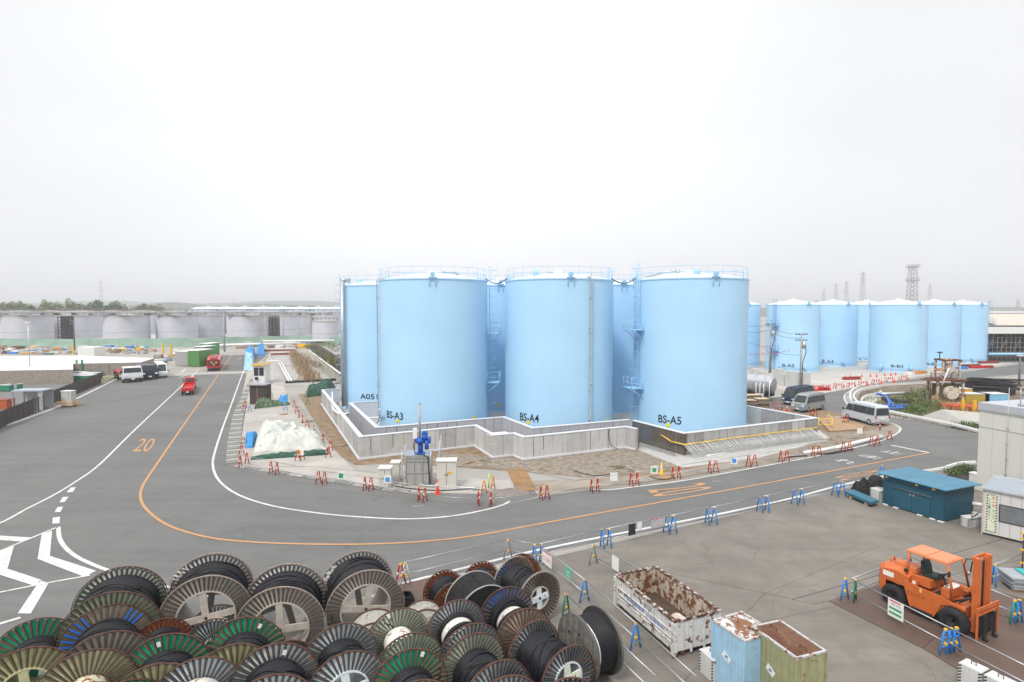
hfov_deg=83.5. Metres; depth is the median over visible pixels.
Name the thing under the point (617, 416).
tank pad
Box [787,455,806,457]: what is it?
black hose
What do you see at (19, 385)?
storage box
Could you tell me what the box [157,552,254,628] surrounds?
cable drum
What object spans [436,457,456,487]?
steel cabinet
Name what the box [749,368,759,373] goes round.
concrete block
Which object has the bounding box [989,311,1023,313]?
white factory
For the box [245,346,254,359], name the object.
tarp heap
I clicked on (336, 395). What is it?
bund wall
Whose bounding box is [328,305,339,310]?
blue tank
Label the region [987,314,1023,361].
scaffold hall
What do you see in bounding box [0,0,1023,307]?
sky
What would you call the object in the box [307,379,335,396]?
tarp heap
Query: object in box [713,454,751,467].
barrier rail
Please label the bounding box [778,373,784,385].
concrete block
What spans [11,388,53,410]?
shelter
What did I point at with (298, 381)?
black pipe
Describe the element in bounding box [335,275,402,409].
water tank
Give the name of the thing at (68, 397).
control cabinet
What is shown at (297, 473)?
barrier rail
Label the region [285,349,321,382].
dry grass
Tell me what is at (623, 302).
water tank
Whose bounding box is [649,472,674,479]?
round pallet
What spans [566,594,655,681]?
barrier rail
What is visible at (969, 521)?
concrete weight
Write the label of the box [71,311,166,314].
roof walkway
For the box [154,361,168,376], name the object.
van
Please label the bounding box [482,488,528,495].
gravel heap
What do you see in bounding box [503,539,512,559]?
barricade
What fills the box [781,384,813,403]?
van
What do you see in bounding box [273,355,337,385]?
drainage channel
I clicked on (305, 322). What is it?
grey tank
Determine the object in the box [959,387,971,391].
storage box
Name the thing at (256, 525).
road seams
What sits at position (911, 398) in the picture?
bush
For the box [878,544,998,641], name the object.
forklift
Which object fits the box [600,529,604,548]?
barricade
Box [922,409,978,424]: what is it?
sprayed slope
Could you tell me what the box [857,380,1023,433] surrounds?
island ground
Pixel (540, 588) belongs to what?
cable drum
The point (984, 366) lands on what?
beam stack
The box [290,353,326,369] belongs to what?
dry grass
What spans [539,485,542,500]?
barricade
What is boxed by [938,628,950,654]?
barricade
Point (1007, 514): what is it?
window
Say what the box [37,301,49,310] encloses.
tree
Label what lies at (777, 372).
concrete block
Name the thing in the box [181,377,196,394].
pickup truck
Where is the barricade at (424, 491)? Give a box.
[422,487,427,502]
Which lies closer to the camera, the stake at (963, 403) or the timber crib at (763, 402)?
the stake at (963, 403)
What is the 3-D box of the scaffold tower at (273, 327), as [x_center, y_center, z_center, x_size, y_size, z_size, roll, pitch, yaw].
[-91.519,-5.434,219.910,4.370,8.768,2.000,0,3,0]
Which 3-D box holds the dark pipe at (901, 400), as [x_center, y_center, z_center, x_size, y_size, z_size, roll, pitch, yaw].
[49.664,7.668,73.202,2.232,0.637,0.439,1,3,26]
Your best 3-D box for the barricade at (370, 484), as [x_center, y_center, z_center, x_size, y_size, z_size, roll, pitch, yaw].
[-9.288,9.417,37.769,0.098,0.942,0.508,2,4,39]
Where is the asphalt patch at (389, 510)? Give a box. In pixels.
[382,503,445,517]
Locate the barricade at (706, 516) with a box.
[704,507,709,525]
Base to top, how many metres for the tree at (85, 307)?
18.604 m
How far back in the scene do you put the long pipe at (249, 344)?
183.63 m
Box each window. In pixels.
[254,368,258,375]
[259,368,263,375]
[998,504,1023,526]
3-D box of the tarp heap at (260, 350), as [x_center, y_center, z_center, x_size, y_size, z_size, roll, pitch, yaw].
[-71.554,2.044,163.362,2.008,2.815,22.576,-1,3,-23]
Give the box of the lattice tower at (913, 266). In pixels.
[905,264,919,301]
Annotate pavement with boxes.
[241,353,546,505]
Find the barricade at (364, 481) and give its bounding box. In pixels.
[363,476,366,490]
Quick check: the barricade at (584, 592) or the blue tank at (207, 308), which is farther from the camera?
the blue tank at (207, 308)
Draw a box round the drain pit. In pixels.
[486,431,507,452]
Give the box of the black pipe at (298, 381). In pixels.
[285,378,335,382]
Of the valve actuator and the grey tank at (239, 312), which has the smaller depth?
the valve actuator
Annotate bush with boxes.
[311,349,323,354]
[317,352,331,358]
[321,341,336,348]
[323,357,338,366]
[325,343,339,351]
[902,390,924,396]
[902,404,923,411]
[905,396,928,403]
[910,387,931,395]
[911,397,942,407]
[942,468,960,475]
[951,464,971,473]
[958,462,976,471]
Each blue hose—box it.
[876,393,908,406]
[881,404,905,409]
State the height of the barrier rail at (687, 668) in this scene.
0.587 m
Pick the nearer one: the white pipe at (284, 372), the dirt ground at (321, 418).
the dirt ground at (321, 418)
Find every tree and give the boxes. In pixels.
[0,302,10,310]
[4,302,15,310]
[13,301,26,309]
[17,304,36,310]
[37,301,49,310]
[47,304,58,310]
[54,301,68,310]
[65,298,76,310]
[74,302,84,309]
[82,299,101,310]
[86,302,106,310]
[103,303,115,310]
[112,300,126,310]
[134,304,148,310]
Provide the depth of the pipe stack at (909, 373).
106.74 m
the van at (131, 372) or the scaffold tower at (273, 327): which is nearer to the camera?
the van at (131, 372)
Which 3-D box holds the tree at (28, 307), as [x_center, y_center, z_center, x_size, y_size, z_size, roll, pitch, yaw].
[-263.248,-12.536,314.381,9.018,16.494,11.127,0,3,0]
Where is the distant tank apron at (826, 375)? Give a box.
[758,362,1018,392]
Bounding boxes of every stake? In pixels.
[960,399,964,410]
[972,400,976,411]
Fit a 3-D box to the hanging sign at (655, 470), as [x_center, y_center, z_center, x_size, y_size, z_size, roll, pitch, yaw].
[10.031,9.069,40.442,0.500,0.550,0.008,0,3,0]
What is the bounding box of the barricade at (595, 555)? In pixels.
[589,544,597,564]
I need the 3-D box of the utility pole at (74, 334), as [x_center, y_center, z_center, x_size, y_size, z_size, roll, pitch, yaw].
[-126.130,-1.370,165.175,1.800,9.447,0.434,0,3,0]
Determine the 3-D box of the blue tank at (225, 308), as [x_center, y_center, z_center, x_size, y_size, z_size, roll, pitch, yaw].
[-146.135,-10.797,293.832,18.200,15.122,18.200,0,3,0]
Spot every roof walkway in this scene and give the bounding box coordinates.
[0,311,63,314]
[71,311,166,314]
[159,311,217,314]
[227,313,332,314]
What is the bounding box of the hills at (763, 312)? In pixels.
[761,307,1023,316]
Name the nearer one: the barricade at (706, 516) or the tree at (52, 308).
the barricade at (706, 516)
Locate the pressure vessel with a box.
[747,373,776,401]
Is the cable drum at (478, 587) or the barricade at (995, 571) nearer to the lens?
the cable drum at (478, 587)
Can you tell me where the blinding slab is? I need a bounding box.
[638,430,828,467]
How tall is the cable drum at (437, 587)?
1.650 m
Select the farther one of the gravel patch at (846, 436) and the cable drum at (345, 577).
the gravel patch at (846, 436)
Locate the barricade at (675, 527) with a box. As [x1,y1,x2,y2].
[670,515,677,533]
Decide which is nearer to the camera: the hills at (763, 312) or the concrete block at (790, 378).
the concrete block at (790, 378)
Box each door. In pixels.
[894,483,911,510]
[911,488,930,516]
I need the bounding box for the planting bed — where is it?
[947,470,976,480]
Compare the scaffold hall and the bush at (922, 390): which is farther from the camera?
the scaffold hall
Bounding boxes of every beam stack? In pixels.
[109,350,119,352]
[814,387,828,390]
[842,376,860,379]
[938,403,967,408]
[949,404,977,410]
[961,364,980,366]
[968,365,993,368]
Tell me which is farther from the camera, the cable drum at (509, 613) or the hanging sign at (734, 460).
the hanging sign at (734, 460)
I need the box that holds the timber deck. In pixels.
[819,417,865,431]
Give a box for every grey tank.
[0,309,41,333]
[0,312,54,338]
[30,309,70,314]
[51,312,101,338]
[59,309,103,333]
[92,309,132,314]
[102,312,150,338]
[122,309,163,333]
[154,309,186,314]
[155,312,198,338]
[182,312,222,337]
[184,309,224,319]
[218,309,246,332]
[226,312,265,336]
[246,309,284,333]
[267,312,299,335]
[279,309,314,314]
[283,312,311,334]
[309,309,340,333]
[312,317,338,339]
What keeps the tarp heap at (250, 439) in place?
on the pavement
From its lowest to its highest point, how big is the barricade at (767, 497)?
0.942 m
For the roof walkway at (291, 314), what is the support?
on the grey tank at (237, 325)
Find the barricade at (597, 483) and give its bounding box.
[596,477,598,491]
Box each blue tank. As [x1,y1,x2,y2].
[188,305,217,310]
[217,305,235,310]
[236,305,254,310]
[254,305,273,310]
[273,305,291,310]
[291,305,310,310]
[310,305,329,310]
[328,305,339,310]
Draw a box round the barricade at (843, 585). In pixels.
[840,578,848,600]
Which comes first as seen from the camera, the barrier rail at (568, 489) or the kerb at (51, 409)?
the barrier rail at (568, 489)
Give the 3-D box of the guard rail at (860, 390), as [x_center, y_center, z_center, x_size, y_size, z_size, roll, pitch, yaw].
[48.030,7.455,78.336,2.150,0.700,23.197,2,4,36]
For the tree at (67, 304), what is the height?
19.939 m
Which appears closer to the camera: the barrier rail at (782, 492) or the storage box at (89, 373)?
the barrier rail at (782, 492)
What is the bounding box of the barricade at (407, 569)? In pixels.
[400,562,410,583]
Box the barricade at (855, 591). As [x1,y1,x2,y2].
[852,579,856,602]
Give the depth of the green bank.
190.19 m
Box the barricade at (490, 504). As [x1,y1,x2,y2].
[489,491,491,506]
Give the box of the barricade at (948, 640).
[945,627,955,654]
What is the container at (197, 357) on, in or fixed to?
on the ground at (294, 391)
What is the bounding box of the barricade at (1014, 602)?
[1009,599,1018,624]
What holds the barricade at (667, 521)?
on the concrete yard at (784, 554)
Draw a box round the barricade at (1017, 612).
[1014,599,1023,623]
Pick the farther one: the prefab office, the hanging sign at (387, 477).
the hanging sign at (387, 477)
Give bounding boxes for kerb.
[7,378,120,425]
[846,463,976,485]
[849,381,885,400]
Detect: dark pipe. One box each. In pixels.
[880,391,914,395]
[891,398,910,402]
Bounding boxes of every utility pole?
[70,320,76,349]
[222,314,226,351]
[766,323,775,373]
[795,333,806,384]
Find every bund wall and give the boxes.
[321,390,637,459]
[322,388,339,402]
[349,402,629,435]
[352,401,379,416]
[632,420,653,445]
[653,425,686,454]
[686,405,817,454]
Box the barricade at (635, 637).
[630,622,641,650]
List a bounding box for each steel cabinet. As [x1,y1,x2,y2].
[378,465,392,487]
[390,460,400,481]
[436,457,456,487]
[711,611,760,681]
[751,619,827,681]
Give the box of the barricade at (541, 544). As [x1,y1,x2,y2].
[539,543,544,564]
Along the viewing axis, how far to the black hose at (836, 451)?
47.82 m
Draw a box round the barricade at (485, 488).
[481,480,486,494]
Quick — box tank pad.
[339,401,750,426]
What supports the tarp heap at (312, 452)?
on the pavement
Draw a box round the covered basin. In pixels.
[0,356,153,384]
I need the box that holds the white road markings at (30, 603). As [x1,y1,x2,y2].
[0,369,944,624]
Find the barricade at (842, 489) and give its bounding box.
[838,481,845,496]
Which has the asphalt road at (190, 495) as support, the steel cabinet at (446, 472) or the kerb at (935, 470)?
the kerb at (935, 470)
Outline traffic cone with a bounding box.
[434,479,440,494]
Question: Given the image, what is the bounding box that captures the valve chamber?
[401,435,440,485]
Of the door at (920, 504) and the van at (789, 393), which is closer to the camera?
the door at (920, 504)
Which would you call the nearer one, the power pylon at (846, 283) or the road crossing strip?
the road crossing strip
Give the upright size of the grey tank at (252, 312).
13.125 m
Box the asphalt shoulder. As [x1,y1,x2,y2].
[228,404,538,505]
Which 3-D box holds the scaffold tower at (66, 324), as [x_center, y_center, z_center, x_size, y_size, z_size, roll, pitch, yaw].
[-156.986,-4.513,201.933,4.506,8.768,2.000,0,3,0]
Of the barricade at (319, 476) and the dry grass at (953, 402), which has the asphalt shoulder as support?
the barricade at (319, 476)
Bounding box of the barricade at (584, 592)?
[579,579,589,602]
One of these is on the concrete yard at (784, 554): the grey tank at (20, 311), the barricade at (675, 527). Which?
the barricade at (675, 527)
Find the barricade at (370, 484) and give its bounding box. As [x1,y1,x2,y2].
[368,477,373,491]
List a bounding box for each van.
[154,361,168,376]
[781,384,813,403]
[791,391,825,411]
[841,401,889,424]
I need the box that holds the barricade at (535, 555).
[532,544,536,560]
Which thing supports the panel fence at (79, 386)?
on the service road at (18, 396)
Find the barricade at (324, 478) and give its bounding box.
[322,471,327,484]
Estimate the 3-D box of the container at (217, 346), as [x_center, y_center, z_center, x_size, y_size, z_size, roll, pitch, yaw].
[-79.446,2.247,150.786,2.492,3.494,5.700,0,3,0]
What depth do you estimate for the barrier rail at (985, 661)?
18.57 m
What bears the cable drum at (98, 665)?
on the concrete yard at (784, 554)
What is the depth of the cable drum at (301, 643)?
17.72 m
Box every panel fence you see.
[0,398,34,428]
[34,395,47,412]
[53,373,100,403]
[311,342,340,375]
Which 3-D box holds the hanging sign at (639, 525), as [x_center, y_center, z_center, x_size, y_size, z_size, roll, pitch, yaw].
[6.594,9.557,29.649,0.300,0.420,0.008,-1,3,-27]
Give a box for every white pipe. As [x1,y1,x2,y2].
[278,362,289,380]
[281,362,291,380]
[972,502,981,506]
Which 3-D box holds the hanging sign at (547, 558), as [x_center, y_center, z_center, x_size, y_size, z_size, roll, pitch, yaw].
[1.577,9.847,25.934,0.009,0.620,0.850,-1,3,-26]
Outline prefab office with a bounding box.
[981,475,1023,540]
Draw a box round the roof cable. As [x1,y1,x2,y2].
[611,278,635,283]
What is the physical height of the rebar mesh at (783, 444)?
1.061 m
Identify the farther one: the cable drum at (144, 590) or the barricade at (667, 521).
the barricade at (667, 521)
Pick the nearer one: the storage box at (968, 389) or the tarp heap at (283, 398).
the tarp heap at (283, 398)
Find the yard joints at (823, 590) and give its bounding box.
[619,514,1023,680]
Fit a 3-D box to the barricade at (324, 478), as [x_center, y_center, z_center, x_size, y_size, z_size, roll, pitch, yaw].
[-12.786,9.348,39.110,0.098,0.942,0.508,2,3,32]
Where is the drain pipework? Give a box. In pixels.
[331,391,349,414]
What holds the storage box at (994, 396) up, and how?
on the island ground at (907, 388)
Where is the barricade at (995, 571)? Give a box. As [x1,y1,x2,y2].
[991,564,996,587]
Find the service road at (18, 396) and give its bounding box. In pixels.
[0,377,120,410]
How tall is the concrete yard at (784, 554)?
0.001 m
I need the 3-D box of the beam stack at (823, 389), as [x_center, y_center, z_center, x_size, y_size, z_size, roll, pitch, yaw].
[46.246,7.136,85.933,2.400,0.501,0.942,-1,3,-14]
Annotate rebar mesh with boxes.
[638,437,674,455]
[684,429,826,459]
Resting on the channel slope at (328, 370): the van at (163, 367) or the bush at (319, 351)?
the bush at (319, 351)
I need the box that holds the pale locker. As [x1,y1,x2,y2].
[969,471,976,488]
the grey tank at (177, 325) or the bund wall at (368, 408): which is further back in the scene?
the grey tank at (177, 325)
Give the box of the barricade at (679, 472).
[677,465,680,478]
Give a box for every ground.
[0,317,1023,599]
[299,394,892,476]
[437,448,677,476]
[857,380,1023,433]
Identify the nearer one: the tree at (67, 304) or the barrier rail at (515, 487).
the barrier rail at (515, 487)
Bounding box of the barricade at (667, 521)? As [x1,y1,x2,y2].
[662,517,669,534]
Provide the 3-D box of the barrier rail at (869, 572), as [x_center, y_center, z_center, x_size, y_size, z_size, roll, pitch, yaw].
[15.750,9.899,24.427,4.395,0.596,0.046,-2,3,-29]
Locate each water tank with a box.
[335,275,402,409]
[375,265,500,425]
[474,275,515,411]
[505,266,614,426]
[588,275,647,412]
[623,263,749,431]
[747,302,760,365]
[764,299,820,371]
[814,299,858,366]
[853,300,878,360]
[867,299,929,372]
[921,299,962,367]
[954,300,995,362]
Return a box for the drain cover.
[412,504,423,507]
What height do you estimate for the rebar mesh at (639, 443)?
1.220 m
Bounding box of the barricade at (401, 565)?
[396,563,405,583]
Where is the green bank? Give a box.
[0,336,340,347]
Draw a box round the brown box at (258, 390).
[247,382,272,403]
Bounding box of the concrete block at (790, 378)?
[785,371,796,386]
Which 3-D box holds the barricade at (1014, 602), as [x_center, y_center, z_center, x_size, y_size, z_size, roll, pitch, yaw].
[18.961,10.242,21.646,0.508,0.942,0.090,-1,3,-19]
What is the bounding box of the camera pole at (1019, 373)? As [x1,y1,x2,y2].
[1017,355,1023,383]
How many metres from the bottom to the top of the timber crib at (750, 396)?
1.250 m
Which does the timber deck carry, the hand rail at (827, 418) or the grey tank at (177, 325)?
the hand rail at (827, 418)
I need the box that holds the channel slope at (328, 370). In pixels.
[299,350,339,383]
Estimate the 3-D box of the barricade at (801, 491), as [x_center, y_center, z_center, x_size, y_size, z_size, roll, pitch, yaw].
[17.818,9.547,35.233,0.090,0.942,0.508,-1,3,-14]
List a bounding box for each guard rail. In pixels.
[853,385,878,400]
[861,393,875,400]
[889,410,978,432]
[945,461,975,472]
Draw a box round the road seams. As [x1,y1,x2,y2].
[1,398,970,565]
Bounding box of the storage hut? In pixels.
[875,467,981,522]
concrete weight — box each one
[699,646,716,681]
[870,487,882,502]
[958,658,989,681]
[960,514,981,527]
[983,670,1015,681]
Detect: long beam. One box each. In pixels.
[264,348,295,350]
[271,351,289,354]
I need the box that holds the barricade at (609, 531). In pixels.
[606,528,611,548]
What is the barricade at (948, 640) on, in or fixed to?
on the steel plate at (1008, 641)
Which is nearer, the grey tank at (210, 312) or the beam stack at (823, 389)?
the beam stack at (823, 389)
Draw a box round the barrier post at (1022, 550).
[1019,532,1023,568]
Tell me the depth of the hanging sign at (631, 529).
29.38 m
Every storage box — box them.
[0,384,13,390]
[12,383,22,388]
[73,372,102,377]
[73,374,95,381]
[958,392,984,403]
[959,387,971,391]
[977,392,1008,401]
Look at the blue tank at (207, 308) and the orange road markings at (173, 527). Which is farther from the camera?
the blue tank at (207, 308)
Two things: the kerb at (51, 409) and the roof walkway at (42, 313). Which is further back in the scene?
the roof walkway at (42, 313)
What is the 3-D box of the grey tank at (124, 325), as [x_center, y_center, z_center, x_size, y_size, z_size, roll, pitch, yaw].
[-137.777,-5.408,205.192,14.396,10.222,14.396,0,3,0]
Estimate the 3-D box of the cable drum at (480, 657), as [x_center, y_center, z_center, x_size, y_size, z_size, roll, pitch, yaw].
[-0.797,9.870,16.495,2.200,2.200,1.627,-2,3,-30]
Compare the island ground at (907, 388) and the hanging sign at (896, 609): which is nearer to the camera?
the hanging sign at (896, 609)
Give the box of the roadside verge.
[533,425,897,495]
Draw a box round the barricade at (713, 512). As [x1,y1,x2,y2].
[711,507,717,524]
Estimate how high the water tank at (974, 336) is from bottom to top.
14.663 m
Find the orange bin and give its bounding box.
[0,398,15,408]
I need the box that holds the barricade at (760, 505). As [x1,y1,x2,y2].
[756,496,763,512]
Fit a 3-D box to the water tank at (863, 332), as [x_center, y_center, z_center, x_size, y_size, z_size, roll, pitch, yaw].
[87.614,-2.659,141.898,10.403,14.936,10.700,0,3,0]
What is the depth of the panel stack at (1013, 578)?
24.43 m
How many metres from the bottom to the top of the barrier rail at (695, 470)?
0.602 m
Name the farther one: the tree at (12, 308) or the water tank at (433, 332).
the tree at (12, 308)
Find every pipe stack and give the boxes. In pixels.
[137,351,147,353]
[284,345,297,347]
[903,372,915,374]
[977,361,998,363]
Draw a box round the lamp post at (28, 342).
[25,322,30,365]
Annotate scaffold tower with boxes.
[57,316,73,338]
[266,315,279,335]
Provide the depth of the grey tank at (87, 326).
218.80 m
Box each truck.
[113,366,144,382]
[134,364,160,378]
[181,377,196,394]
[207,354,221,370]
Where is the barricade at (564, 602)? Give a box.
[562,593,569,615]
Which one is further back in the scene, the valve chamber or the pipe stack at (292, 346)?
the pipe stack at (292, 346)
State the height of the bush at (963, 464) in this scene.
0.691 m
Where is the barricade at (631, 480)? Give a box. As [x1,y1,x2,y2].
[629,472,633,486]
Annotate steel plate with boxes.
[399,574,461,607]
[507,468,536,490]
[829,585,943,647]
[896,579,1023,621]
[924,616,1023,681]
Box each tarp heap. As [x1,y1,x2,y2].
[244,352,253,369]
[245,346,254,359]
[245,431,256,447]
[250,449,329,459]
[252,419,326,456]
[254,397,289,408]
[257,342,264,355]
[279,394,287,402]
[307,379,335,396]
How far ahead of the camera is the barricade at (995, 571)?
24.66 m
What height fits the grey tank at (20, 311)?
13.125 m
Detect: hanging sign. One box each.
[296,449,303,454]
[337,471,344,478]
[384,475,390,482]
[542,549,551,568]
[565,566,570,578]
[610,473,617,480]
[612,555,618,571]
[628,523,635,535]
[637,521,641,529]
[651,466,657,472]
[651,517,664,528]
[731,457,737,463]
[857,428,862,433]
[888,597,903,621]
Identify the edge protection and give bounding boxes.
[661,427,817,444]
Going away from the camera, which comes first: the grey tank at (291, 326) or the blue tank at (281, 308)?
the grey tank at (291, 326)
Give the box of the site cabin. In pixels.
[77,346,104,355]
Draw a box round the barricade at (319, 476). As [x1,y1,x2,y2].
[315,470,321,484]
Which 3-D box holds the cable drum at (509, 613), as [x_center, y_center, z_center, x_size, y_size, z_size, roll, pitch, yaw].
[0.105,9.783,19.653,2.050,2.050,1.698,-1,3,-22]
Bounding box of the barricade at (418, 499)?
[417,486,419,501]
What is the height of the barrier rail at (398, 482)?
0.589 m
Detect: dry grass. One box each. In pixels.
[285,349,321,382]
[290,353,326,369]
[910,398,977,411]
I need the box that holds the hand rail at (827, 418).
[818,413,832,428]
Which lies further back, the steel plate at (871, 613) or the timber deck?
the timber deck
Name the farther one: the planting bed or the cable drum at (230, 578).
the planting bed
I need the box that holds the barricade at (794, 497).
[791,489,798,505]
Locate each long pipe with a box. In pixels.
[219,342,299,348]
[262,340,333,343]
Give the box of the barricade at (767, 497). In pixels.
[764,495,769,512]
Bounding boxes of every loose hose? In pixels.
[396,486,470,490]
[403,482,490,489]
[573,470,609,475]
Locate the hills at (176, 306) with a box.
[2,302,314,310]
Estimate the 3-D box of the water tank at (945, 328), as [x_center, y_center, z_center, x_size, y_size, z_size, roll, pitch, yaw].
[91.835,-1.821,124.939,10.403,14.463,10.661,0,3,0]
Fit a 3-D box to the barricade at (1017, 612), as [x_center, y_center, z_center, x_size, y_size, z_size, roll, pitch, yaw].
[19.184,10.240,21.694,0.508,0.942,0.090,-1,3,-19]
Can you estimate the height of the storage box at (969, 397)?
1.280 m
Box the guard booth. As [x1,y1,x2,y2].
[251,362,272,382]
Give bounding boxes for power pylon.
[833,283,838,300]
[843,281,849,301]
[858,273,865,301]
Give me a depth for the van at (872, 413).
60.13 m
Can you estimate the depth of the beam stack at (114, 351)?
163.18 m
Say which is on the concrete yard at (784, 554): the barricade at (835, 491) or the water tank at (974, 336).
the barricade at (835, 491)
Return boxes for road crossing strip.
[149,371,252,377]
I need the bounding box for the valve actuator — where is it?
[413,403,430,483]
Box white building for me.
[976,387,1023,490]
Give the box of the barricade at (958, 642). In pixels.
[951,626,961,653]
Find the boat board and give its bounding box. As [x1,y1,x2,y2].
[846,489,878,505]
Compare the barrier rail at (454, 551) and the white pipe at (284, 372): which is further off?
the white pipe at (284, 372)
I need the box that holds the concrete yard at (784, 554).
[271,466,1023,681]
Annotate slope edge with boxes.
[309,350,340,373]
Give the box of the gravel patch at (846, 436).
[764,431,875,456]
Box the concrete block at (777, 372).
[773,368,784,383]
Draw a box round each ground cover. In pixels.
[853,391,966,419]
[946,419,978,430]
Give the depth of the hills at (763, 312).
1454.88 m
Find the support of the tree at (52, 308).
on the ground at (294, 391)
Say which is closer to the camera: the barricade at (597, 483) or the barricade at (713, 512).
the barricade at (713, 512)
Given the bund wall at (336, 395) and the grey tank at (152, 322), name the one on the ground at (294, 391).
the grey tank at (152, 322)
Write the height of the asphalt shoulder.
0.001 m
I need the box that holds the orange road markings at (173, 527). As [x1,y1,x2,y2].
[133,355,926,544]
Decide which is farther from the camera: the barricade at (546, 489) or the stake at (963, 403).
the stake at (963, 403)
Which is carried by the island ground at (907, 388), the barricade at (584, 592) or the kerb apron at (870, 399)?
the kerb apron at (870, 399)
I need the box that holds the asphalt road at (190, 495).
[0,353,1023,673]
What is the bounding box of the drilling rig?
[919,352,967,402]
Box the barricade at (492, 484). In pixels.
[490,476,494,488]
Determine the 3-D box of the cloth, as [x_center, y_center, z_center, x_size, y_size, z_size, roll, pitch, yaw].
[6.131,10.172,20.802,0.850,0.575,1.350,-1,3,-22]
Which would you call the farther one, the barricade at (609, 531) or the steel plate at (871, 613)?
the barricade at (609, 531)
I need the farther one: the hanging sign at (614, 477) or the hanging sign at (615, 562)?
the hanging sign at (614, 477)
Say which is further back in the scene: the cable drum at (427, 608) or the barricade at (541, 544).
the barricade at (541, 544)
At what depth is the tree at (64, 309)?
329.22 m
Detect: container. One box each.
[174,349,192,365]
[187,349,211,365]
[194,345,215,353]
[199,342,219,354]
[613,566,721,656]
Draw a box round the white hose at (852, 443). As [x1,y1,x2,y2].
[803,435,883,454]
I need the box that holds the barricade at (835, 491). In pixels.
[831,483,838,496]
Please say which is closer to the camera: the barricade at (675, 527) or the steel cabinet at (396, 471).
the barricade at (675, 527)
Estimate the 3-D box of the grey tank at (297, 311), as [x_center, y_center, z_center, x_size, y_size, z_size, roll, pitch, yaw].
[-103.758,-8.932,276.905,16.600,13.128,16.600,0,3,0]
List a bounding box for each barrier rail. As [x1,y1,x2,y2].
[240,455,273,468]
[274,461,320,478]
[294,401,329,445]
[321,471,367,484]
[368,476,421,495]
[401,539,506,573]
[422,486,484,499]
[485,484,543,498]
[509,539,537,555]
[538,529,605,555]
[538,544,583,591]
[544,478,590,493]
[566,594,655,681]
[584,579,635,636]
[593,544,640,571]
[595,472,633,485]
[606,515,669,539]
[636,466,672,479]
[636,623,696,681]
[670,507,710,525]
[676,460,712,473]
[711,496,763,516]
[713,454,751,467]
[752,450,782,461]
[765,489,798,504]
[798,482,838,497]
[838,465,877,489]
[847,415,888,435]
[850,557,906,591]
[851,578,950,642]
[910,556,1017,612]
[950,628,1023,681]
[995,553,1022,575]
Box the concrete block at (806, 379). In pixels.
[797,372,810,384]
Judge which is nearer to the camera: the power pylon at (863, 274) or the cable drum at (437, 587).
the cable drum at (437, 587)
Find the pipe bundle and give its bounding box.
[955,377,1023,394]
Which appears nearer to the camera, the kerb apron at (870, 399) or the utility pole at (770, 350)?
the kerb apron at (870, 399)
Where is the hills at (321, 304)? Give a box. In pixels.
[2,301,339,306]
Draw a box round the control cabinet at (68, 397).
[60,390,75,406]
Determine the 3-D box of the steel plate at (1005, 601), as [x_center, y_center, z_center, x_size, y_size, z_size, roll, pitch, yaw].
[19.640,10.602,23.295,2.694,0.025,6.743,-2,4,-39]
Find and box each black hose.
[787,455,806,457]
[819,448,853,454]
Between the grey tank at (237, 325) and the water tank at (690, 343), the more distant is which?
the grey tank at (237, 325)
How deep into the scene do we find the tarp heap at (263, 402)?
70.95 m
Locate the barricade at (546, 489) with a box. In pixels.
[544,484,549,499]
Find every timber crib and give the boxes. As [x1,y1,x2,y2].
[747,394,761,398]
[747,399,756,406]
[753,397,769,407]
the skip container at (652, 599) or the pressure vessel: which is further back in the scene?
the pressure vessel
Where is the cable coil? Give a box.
[402,591,414,606]
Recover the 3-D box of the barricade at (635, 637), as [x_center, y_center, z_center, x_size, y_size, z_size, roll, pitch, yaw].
[4.329,10.323,20.067,0.508,0.942,0.090,-1,3,-25]
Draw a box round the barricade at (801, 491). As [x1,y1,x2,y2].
[799,489,804,504]
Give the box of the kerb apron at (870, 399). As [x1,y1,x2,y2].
[865,390,883,402]
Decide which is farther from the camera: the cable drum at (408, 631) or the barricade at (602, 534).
the barricade at (602, 534)
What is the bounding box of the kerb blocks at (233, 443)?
[226,355,410,492]
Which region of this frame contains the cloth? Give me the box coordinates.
[671,613,683,618]
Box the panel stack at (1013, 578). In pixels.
[996,567,1023,592]
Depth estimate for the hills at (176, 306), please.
1278.55 m
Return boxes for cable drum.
[0,617,66,681]
[38,648,137,681]
[54,566,168,641]
[56,603,151,666]
[120,678,158,681]
[121,632,210,681]
[138,617,192,640]
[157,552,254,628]
[159,656,238,681]
[188,604,239,644]
[205,616,285,667]
[229,642,319,681]
[236,563,327,642]
[278,639,310,649]
[306,622,383,681]
[322,550,404,629]
[352,608,393,630]
[370,607,441,663]
[372,648,447,681]
[407,599,439,627]
[423,570,459,608]
[425,599,502,662]
[438,632,529,681]
[444,570,503,609]
[465,561,497,579]
[480,586,549,658]
[491,674,533,681]
[494,556,559,618]
[506,553,541,571]
[507,619,593,681]
[553,676,588,681]
[558,605,623,681]
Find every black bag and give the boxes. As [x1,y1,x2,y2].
[851,477,871,495]
[867,475,883,487]
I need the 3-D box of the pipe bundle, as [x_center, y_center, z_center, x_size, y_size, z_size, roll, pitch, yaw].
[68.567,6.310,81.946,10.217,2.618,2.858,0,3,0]
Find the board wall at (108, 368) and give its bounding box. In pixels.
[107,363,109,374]
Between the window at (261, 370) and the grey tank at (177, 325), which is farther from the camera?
the grey tank at (177, 325)

